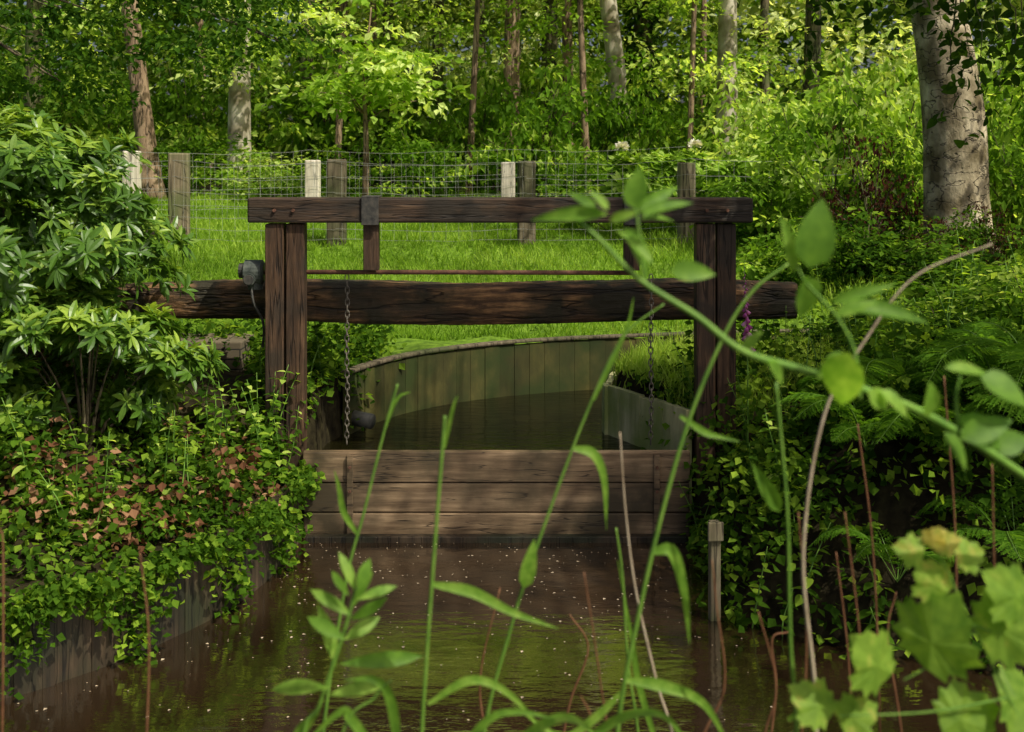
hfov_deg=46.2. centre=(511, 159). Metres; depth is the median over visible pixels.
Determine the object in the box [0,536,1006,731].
water
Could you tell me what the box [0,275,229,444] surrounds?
rhododendron
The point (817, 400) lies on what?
fern
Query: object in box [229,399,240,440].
nettle
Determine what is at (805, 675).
dry stalk
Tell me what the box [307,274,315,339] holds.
nettle
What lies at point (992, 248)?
shrub
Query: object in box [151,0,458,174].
tree
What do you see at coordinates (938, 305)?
nettle
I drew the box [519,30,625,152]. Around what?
shrub
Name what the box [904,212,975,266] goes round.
shrub
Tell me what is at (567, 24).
tree
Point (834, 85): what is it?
shrub
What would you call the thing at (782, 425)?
nettle
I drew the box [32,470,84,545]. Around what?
nettle
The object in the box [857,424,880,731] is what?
dry stalk
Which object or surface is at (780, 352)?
nettle
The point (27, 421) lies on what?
nettle
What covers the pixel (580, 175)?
shrub
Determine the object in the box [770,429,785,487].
nettle
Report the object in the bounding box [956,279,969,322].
nettle
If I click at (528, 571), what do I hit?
tall grass
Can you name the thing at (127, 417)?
nettle
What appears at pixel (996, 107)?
shrub
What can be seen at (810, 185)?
shrub
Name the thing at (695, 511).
nettle
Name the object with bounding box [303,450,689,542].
weir
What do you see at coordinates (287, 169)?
shrub
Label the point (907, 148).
shrub
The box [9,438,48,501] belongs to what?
nettle
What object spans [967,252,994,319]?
nettle
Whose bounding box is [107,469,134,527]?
nettle
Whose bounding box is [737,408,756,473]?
nettle
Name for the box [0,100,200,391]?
rhododendron
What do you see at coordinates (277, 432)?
nettle
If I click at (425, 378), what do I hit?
retaining wall
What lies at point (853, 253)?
shrub
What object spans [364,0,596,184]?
tree
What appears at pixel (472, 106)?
tree
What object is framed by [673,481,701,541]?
nettle
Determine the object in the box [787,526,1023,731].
maple seedling
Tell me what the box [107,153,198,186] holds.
shrub
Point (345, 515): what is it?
tall grass
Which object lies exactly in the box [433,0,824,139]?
tree
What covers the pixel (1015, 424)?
fern
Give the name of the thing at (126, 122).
shrub
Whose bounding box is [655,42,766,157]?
shrub
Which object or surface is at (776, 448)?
nettle
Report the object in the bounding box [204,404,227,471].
nettle
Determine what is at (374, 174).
shrub
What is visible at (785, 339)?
nettle
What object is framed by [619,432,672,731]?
dry stalk
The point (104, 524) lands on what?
nettle
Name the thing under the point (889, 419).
fern
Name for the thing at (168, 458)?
nettle
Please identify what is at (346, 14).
tree
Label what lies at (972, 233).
shrub
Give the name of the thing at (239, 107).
tree
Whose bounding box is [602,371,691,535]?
retaining wall
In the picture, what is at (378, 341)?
bank weeds
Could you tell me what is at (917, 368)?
fern
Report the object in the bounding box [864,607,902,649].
nettle
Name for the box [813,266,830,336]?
nettle
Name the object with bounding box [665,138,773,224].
rhododendron
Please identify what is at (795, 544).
nettle
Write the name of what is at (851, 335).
nettle
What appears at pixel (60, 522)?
nettle
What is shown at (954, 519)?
dry stalk
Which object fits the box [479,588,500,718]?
dry stalk
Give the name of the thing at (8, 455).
nettle
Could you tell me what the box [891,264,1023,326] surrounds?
shrub
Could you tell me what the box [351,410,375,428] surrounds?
drain pipe
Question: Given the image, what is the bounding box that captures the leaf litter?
[0,345,288,553]
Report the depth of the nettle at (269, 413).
6.88 m
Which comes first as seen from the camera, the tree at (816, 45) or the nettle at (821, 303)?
the nettle at (821, 303)
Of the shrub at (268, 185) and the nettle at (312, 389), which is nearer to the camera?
the nettle at (312, 389)
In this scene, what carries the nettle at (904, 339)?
on the ground at (888, 507)
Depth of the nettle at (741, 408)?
6.96 m
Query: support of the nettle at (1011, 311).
on the ground at (888, 507)
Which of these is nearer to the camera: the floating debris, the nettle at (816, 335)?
the floating debris
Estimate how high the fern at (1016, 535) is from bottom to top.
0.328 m
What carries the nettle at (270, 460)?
on the ground at (888, 507)
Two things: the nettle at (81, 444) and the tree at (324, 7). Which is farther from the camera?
the tree at (324, 7)
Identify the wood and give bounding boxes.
[0,0,1023,174]
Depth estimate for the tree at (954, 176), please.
11.76 m
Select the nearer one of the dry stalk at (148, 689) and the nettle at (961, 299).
the dry stalk at (148, 689)
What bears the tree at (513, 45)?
on the ground at (888, 507)
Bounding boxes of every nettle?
[0,397,46,499]
[0,434,11,474]
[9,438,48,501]
[10,383,54,440]
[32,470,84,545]
[34,416,53,449]
[44,481,82,546]
[46,436,65,492]
[61,411,87,454]
[61,429,83,466]
[64,459,102,536]
[82,432,119,534]
[91,399,116,442]
[97,471,125,529]
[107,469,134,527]
[110,478,128,513]
[121,383,137,430]
[136,399,164,464]
[139,422,168,454]
[140,399,161,473]
[148,413,180,511]
[153,442,169,483]
[160,410,197,505]
[160,435,172,475]
[169,439,196,514]
[177,434,200,511]
[185,371,214,421]
[188,438,202,470]
[192,356,222,428]
[198,405,219,462]
[203,380,223,431]
[203,415,224,456]
[203,428,219,477]
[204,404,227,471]
[207,462,233,515]
[211,381,239,461]
[223,424,244,471]
[227,388,245,419]
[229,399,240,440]
[240,387,277,484]
[241,381,267,450]
[243,391,281,453]
[245,437,265,479]
[246,322,264,383]
[247,407,276,478]
[248,372,278,467]
[250,364,293,460]
[252,416,287,485]
[264,372,284,463]
[269,420,286,482]
[271,373,299,451]
[271,395,289,456]
[279,407,301,472]
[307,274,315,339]
[307,322,323,377]
[307,322,334,377]
[307,328,331,394]
[331,323,346,368]
[670,336,694,421]
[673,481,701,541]
[685,484,704,540]
[691,498,714,555]
[702,488,729,523]
[725,378,755,452]
[731,368,753,453]
[735,546,774,627]
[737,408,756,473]
[740,319,763,347]
[743,444,755,526]
[759,413,794,506]
[762,408,789,486]
[769,319,792,379]
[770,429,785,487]
[771,379,800,449]
[771,398,790,470]
[773,588,797,635]
[775,311,791,373]
[779,404,798,454]
[781,325,794,361]
[782,488,801,549]
[793,522,832,606]
[798,315,820,434]
[799,316,821,389]
[799,385,839,444]
[800,272,823,337]
[802,406,818,441]
[803,314,823,346]
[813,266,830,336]
[813,390,839,431]
[814,333,825,389]
[824,408,847,448]
[829,319,842,350]
[833,303,863,394]
[835,304,857,354]
[840,316,862,347]
[853,552,889,635]
[864,283,895,329]
[864,292,885,384]
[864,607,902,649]
[891,332,917,393]
[894,290,913,391]
[909,297,936,339]
[920,297,941,339]
[922,262,957,334]
[935,264,959,329]
[936,291,959,328]
[938,271,949,320]
[949,296,963,328]
[949,304,967,341]
[953,231,969,311]
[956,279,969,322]
[958,248,986,323]
[958,307,969,323]
[961,241,979,318]
[962,284,983,322]
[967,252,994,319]
[975,279,1012,333]
[992,286,1009,331]
[1003,297,1021,328]
[1006,236,1021,271]
[1009,279,1023,333]
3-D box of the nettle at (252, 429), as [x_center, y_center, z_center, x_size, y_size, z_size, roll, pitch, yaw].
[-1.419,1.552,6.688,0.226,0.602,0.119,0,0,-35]
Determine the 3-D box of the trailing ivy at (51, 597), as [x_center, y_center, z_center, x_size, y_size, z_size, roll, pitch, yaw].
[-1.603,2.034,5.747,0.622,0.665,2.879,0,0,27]
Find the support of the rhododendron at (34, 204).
on the ground at (888, 507)
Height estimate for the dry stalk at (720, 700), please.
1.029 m
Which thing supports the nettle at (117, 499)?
on the ground at (888, 507)
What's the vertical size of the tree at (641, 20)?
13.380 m
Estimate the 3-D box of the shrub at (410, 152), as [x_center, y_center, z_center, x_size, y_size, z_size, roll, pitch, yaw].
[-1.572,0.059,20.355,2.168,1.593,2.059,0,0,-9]
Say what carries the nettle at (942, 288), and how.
on the ground at (888, 507)
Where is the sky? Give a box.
[0,0,1016,159]
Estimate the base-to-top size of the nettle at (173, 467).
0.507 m
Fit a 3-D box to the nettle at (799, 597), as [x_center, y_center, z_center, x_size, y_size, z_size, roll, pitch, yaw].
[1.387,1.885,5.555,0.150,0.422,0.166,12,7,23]
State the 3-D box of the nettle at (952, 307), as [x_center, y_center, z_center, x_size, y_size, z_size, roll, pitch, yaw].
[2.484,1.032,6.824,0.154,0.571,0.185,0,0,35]
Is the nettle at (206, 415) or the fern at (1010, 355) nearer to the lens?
the fern at (1010, 355)
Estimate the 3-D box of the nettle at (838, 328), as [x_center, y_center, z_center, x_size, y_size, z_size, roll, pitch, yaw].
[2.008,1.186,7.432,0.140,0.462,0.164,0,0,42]
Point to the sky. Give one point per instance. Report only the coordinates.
(873, 54)
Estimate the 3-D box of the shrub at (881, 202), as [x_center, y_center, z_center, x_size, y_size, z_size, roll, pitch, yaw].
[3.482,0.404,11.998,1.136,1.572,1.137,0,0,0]
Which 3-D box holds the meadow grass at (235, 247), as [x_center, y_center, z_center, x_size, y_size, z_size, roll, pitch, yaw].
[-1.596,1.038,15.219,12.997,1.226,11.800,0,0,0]
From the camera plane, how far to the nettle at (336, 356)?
7.93 m
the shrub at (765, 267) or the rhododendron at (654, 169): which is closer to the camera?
the shrub at (765, 267)
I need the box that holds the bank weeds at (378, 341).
[76,319,407,430]
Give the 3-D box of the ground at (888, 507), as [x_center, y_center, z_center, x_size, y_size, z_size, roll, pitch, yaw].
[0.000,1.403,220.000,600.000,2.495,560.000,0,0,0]
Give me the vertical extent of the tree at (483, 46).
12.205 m
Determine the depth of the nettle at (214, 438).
6.43 m
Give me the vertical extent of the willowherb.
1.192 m
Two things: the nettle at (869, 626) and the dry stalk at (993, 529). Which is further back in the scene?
the nettle at (869, 626)
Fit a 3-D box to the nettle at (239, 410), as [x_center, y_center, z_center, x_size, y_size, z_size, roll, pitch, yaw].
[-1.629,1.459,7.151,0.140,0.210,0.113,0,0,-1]
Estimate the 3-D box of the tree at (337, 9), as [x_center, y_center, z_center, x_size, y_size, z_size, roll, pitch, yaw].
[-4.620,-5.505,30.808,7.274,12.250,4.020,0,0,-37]
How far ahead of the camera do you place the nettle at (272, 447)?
6.93 m
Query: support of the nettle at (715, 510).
on the ground at (888, 507)
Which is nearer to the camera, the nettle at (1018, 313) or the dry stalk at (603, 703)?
the dry stalk at (603, 703)
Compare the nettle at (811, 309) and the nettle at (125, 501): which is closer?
the nettle at (125, 501)
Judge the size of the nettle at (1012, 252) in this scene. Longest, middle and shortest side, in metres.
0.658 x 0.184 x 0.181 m
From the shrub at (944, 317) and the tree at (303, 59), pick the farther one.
the tree at (303, 59)
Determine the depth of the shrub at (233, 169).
20.42 m
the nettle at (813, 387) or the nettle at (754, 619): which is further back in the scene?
the nettle at (813, 387)
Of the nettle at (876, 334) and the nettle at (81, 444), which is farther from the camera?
the nettle at (876, 334)
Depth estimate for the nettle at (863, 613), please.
5.38 m
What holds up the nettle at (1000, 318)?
on the ground at (888, 507)
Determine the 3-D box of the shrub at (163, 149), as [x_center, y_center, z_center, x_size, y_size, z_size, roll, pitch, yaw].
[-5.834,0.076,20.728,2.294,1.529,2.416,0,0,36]
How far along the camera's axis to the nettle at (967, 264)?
8.31 m
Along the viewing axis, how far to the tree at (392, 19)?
30.88 m
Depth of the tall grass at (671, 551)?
1.60 m
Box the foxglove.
[720,263,765,467]
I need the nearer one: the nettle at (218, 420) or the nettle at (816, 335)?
the nettle at (218, 420)
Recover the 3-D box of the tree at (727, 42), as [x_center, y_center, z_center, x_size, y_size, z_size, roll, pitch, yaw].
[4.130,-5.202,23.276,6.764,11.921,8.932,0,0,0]
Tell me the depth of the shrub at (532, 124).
19.50 m
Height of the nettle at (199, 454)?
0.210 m
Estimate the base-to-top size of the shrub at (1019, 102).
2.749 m
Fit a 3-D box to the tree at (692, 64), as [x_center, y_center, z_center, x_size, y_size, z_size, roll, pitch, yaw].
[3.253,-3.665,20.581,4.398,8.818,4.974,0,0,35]
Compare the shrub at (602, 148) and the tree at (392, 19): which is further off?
the tree at (392, 19)
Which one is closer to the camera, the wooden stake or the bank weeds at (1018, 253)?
the wooden stake
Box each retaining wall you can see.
[0,469,304,699]
[340,328,821,435]
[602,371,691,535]
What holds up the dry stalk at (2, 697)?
on the ground at (888, 507)
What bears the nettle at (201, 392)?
on the ground at (888, 507)
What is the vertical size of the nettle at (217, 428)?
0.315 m
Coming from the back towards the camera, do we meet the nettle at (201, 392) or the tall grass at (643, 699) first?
the nettle at (201, 392)
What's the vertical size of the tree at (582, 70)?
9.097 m
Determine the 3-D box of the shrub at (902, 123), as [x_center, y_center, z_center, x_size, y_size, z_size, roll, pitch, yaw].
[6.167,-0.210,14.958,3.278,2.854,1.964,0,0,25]
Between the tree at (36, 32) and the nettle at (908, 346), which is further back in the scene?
the tree at (36, 32)
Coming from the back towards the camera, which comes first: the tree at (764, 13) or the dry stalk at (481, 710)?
the tree at (764, 13)
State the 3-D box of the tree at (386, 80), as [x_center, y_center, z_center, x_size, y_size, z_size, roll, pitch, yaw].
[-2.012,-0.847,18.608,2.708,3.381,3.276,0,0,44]
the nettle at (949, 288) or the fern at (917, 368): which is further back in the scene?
the nettle at (949, 288)
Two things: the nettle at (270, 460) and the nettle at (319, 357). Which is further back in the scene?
the nettle at (319, 357)
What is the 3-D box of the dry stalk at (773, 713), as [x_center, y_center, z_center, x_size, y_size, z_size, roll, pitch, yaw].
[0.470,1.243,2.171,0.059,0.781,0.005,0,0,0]
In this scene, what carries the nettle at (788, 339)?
on the ground at (888, 507)
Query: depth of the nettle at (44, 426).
5.97 m
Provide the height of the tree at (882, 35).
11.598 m
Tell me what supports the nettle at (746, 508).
on the ground at (888, 507)
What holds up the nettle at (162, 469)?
on the ground at (888, 507)
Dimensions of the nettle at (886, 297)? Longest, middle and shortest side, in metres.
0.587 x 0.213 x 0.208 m
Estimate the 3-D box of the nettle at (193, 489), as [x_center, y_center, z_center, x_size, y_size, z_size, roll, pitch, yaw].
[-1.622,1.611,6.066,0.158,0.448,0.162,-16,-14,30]
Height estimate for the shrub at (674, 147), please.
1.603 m
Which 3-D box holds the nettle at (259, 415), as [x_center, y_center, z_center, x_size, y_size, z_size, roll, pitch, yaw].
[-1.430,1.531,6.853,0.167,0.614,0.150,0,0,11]
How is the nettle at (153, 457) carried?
on the ground at (888, 507)
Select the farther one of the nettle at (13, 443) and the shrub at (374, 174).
the shrub at (374, 174)
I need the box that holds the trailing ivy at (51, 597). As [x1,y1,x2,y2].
[0,459,325,700]
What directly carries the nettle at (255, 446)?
on the ground at (888, 507)
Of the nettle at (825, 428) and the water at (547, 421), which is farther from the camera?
the water at (547, 421)
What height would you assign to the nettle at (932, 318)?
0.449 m
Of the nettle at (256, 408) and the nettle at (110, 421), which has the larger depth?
the nettle at (256, 408)
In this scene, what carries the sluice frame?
on the ground at (888, 507)
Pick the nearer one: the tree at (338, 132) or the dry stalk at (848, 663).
the dry stalk at (848, 663)
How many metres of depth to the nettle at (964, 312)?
6.91 m
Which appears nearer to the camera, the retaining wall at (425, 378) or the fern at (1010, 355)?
the fern at (1010, 355)
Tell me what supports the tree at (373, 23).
on the ground at (888, 507)
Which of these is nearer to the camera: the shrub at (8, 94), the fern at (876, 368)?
the fern at (876, 368)
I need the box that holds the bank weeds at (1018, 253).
[736,213,1023,417]
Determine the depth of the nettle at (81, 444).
6.07 m
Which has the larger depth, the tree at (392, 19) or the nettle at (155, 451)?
the tree at (392, 19)
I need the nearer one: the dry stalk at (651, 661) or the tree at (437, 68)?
the dry stalk at (651, 661)
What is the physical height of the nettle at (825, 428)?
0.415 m
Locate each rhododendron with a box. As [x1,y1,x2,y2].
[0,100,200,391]
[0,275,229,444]
[2,198,70,307]
[564,141,676,232]
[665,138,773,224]
[699,154,844,224]
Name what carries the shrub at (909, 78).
on the ground at (888, 507)
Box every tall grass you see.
[315,675,680,731]
[322,384,409,731]
[420,396,558,731]
[483,298,663,731]
[512,263,787,731]
[615,528,654,731]
[752,382,836,731]
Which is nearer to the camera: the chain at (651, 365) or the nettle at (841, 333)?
the nettle at (841, 333)
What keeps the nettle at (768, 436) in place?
on the ground at (888, 507)
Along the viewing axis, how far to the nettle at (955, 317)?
7.40 m
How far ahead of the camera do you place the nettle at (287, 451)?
6.87 m
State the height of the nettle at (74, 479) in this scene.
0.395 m
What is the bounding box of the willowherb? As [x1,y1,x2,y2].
[272,552,422,731]
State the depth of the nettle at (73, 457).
5.97 m
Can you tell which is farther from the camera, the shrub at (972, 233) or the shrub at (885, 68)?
the shrub at (885, 68)
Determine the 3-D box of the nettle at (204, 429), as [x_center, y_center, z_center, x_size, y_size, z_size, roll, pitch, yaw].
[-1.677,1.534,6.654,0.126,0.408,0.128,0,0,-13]
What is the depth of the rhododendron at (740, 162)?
14.36 m
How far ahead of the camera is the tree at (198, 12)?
9.89 m
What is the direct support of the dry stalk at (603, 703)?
on the ground at (888, 507)
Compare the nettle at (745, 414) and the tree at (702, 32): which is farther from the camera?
the tree at (702, 32)
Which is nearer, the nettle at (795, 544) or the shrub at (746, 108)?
the nettle at (795, 544)
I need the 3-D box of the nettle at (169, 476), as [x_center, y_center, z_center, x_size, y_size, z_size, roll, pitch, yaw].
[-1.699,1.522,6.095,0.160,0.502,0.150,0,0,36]
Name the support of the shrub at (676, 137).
on the ground at (888, 507)
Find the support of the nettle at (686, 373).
on the ground at (888, 507)
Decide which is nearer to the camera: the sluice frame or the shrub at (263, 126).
the sluice frame
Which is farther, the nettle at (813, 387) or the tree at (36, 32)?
the tree at (36, 32)
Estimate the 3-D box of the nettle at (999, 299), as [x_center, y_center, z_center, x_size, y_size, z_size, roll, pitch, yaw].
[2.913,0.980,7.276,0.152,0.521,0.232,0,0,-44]
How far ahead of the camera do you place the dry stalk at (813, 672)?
1.60 m
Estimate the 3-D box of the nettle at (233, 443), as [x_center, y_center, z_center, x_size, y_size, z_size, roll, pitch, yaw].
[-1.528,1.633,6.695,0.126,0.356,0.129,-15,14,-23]
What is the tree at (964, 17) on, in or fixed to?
on the ground at (888, 507)
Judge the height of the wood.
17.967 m
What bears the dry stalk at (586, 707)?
on the ground at (888, 507)
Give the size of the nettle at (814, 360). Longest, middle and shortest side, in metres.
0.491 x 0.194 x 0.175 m
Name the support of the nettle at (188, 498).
on the ground at (888, 507)
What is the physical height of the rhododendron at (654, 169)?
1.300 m
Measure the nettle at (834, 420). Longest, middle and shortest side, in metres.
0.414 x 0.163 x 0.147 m
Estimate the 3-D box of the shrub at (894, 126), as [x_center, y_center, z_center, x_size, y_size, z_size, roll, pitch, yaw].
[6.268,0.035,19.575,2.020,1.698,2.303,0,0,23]
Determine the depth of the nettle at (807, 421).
6.50 m
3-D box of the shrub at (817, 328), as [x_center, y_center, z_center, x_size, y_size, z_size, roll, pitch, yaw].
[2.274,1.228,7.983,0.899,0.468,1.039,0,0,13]
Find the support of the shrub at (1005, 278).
on the ground at (888, 507)
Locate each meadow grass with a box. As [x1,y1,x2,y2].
[1,189,1021,340]
[609,325,916,417]
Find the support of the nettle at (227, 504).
on the ground at (888, 507)
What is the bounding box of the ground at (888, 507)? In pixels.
[0,161,1023,674]
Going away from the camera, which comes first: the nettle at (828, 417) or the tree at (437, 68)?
the nettle at (828, 417)
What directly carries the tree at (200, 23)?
on the ground at (888, 507)
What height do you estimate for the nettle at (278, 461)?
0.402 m
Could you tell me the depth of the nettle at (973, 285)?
7.76 m
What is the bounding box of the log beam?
[115,278,797,324]
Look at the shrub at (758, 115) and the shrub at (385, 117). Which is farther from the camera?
the shrub at (385, 117)
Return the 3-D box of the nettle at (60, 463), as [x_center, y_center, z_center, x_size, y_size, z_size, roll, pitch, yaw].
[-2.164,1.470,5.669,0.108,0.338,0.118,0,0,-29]
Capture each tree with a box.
[0,0,182,121]
[0,0,354,124]
[16,0,370,199]
[34,0,299,196]
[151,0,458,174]
[195,19,212,178]
[254,0,475,195]
[261,0,559,167]
[296,0,491,176]
[318,0,357,121]
[330,0,340,126]
[334,1,346,158]
[345,1,347,53]
[351,0,663,190]
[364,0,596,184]
[370,1,382,178]
[377,0,592,103]
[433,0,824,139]
[451,0,695,181]
[465,0,480,196]
[497,0,826,132]
[519,10,520,93]
[553,0,883,156]
[577,0,590,192]
[672,0,985,129]
[686,0,696,149]
[700,0,706,128]
[759,0,770,140]
[776,0,1023,148]
[831,11,1022,59]
[910,0,1011,253]
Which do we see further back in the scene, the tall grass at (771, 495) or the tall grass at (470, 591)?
the tall grass at (470, 591)
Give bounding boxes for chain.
[344,274,349,445]
[648,274,653,444]
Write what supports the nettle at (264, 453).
on the ground at (888, 507)
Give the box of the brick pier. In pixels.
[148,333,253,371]
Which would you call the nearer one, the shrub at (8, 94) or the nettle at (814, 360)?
the nettle at (814, 360)
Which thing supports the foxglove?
on the ground at (888, 507)
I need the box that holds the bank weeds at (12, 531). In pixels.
[0,312,363,598]
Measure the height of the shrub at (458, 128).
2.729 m
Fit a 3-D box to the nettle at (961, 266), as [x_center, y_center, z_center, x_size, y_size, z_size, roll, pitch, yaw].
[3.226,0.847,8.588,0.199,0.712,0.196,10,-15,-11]
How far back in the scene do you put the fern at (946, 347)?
5.72 m
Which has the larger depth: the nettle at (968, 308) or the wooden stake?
the nettle at (968, 308)
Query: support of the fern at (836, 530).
on the ground at (888, 507)
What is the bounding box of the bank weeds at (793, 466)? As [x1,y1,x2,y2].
[626,272,1023,674]
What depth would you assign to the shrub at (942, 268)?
10.00 m
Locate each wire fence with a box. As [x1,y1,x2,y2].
[59,153,869,246]
[95,146,685,218]
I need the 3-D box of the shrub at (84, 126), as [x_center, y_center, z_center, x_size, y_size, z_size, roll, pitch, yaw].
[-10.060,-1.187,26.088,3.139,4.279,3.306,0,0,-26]
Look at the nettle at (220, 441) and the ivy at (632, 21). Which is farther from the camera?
the ivy at (632, 21)
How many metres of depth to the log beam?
7.38 m
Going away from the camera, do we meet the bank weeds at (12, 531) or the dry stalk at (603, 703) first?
the dry stalk at (603, 703)
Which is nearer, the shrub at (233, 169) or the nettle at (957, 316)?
the nettle at (957, 316)
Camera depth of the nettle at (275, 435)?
7.00 m
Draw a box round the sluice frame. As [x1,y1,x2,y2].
[247,195,752,484]
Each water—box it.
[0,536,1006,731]
[322,389,691,465]
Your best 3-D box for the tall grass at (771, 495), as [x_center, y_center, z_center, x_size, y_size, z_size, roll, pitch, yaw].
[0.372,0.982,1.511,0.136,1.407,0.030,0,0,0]
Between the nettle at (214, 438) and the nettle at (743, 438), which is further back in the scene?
the nettle at (743, 438)
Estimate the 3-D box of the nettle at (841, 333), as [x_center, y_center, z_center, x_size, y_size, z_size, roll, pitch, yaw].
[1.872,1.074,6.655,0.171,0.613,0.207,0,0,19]
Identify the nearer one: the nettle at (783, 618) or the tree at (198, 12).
the nettle at (783, 618)
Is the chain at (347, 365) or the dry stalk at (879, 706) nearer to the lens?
the dry stalk at (879, 706)
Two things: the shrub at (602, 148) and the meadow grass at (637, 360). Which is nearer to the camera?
the meadow grass at (637, 360)
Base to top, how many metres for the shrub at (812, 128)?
2.162 m
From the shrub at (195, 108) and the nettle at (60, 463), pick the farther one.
the shrub at (195, 108)
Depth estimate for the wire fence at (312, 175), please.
16.91 m
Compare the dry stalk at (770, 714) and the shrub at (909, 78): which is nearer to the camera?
the dry stalk at (770, 714)
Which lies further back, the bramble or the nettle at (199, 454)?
the nettle at (199, 454)
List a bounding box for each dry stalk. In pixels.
[0,528,3,731]
[139,552,149,731]
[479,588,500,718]
[563,614,588,731]
[580,696,590,731]
[583,572,607,731]
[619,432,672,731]
[703,560,725,731]
[758,612,776,731]
[770,631,787,731]
[798,512,806,731]
[801,243,991,731]
[835,552,851,693]
[844,512,859,633]
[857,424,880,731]
[887,592,901,731]
[943,376,956,677]
[991,464,1007,731]
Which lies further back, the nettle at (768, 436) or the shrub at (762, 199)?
the shrub at (762, 199)
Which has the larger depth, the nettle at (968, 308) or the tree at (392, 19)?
the tree at (392, 19)
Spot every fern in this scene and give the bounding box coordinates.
[769,375,946,450]
[810,524,979,581]
[821,340,994,397]
[834,390,1023,449]
[899,332,1023,399]
[904,325,1023,412]
[915,472,1023,561]
[939,333,1023,386]
[957,317,1023,385]
[1008,418,1023,433]
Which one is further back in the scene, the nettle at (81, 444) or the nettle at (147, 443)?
the nettle at (147, 443)
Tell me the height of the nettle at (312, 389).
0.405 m
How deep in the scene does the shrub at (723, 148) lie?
16.78 m
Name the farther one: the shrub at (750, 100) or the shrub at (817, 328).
the shrub at (750, 100)
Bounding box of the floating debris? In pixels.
[17,542,771,719]
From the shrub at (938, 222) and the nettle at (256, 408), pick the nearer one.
the nettle at (256, 408)
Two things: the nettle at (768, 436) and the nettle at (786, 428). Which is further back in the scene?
the nettle at (786, 428)
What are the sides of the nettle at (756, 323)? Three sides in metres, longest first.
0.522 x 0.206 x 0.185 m
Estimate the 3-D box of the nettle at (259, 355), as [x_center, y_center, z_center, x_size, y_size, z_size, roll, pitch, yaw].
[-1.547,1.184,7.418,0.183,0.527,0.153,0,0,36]
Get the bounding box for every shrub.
[0,8,127,149]
[0,43,92,139]
[62,65,188,181]
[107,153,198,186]
[114,121,261,196]
[119,46,265,183]
[169,24,306,180]
[190,146,290,197]
[204,163,325,203]
[251,35,426,182]
[253,155,377,195]
[276,33,467,185]
[284,141,404,196]
[355,116,483,196]
[417,65,543,195]
[418,33,579,184]
[465,63,626,196]
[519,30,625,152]
[536,150,614,196]
[541,90,652,192]
[551,79,715,156]
[579,66,688,185]
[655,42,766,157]
[659,119,761,192]
[685,114,800,194]
[689,160,850,248]
[696,68,848,177]
[696,154,774,224]
[734,90,868,209]
[736,215,877,282]
[738,76,856,145]
[744,128,918,238]
[758,205,974,285]
[765,79,922,203]
[787,44,990,212]
[791,309,912,362]
[812,122,932,251]
[820,28,973,149]
[821,123,923,245]
[855,44,917,126]
[862,244,1013,294]
[869,306,999,341]
[872,31,1023,228]
[875,111,921,140]
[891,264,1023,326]
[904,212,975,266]
[927,205,1018,264]
[938,260,1023,333]
[957,200,1023,272]
[981,28,1023,216]
[985,108,1023,248]
[993,103,1016,141]
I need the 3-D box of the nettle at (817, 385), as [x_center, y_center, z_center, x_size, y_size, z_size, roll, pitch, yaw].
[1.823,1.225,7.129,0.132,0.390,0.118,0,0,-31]
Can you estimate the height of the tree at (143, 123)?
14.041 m
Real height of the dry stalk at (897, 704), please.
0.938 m
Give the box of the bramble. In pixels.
[531,168,1023,481]
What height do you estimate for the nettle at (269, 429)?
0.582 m
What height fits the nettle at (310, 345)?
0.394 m
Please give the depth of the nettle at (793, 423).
6.56 m
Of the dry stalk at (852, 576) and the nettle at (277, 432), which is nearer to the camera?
the dry stalk at (852, 576)
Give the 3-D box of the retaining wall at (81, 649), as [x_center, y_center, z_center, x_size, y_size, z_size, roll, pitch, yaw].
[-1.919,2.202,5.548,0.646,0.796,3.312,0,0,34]
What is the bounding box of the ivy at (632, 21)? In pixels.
[622,0,667,144]
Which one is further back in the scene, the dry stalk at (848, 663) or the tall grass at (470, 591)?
the dry stalk at (848, 663)
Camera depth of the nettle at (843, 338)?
6.76 m
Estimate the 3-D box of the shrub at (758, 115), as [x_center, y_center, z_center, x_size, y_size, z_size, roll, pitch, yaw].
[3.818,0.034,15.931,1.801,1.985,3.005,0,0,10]
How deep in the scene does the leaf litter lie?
5.84 m
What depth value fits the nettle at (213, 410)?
6.99 m
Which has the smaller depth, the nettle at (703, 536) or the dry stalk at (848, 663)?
the dry stalk at (848, 663)
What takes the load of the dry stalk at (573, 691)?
on the ground at (888, 507)
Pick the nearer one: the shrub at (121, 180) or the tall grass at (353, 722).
the tall grass at (353, 722)
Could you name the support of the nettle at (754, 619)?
on the ground at (888, 507)
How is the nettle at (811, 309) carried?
on the ground at (888, 507)
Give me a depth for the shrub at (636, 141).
21.14 m
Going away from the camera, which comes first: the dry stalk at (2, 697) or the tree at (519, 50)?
the dry stalk at (2, 697)
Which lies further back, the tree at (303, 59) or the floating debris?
the tree at (303, 59)
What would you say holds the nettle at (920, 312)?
on the ground at (888, 507)
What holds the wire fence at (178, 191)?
on the ground at (888, 507)
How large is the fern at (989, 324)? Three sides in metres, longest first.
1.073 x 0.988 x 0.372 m
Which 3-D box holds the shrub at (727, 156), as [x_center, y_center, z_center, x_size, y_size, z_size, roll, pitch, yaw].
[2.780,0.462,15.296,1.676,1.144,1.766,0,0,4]
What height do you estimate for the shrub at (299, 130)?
3.872 m
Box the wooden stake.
[708,520,723,620]
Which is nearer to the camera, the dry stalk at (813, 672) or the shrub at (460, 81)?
the dry stalk at (813, 672)
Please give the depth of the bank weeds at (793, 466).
5.99 m
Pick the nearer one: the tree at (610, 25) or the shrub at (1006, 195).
the shrub at (1006, 195)

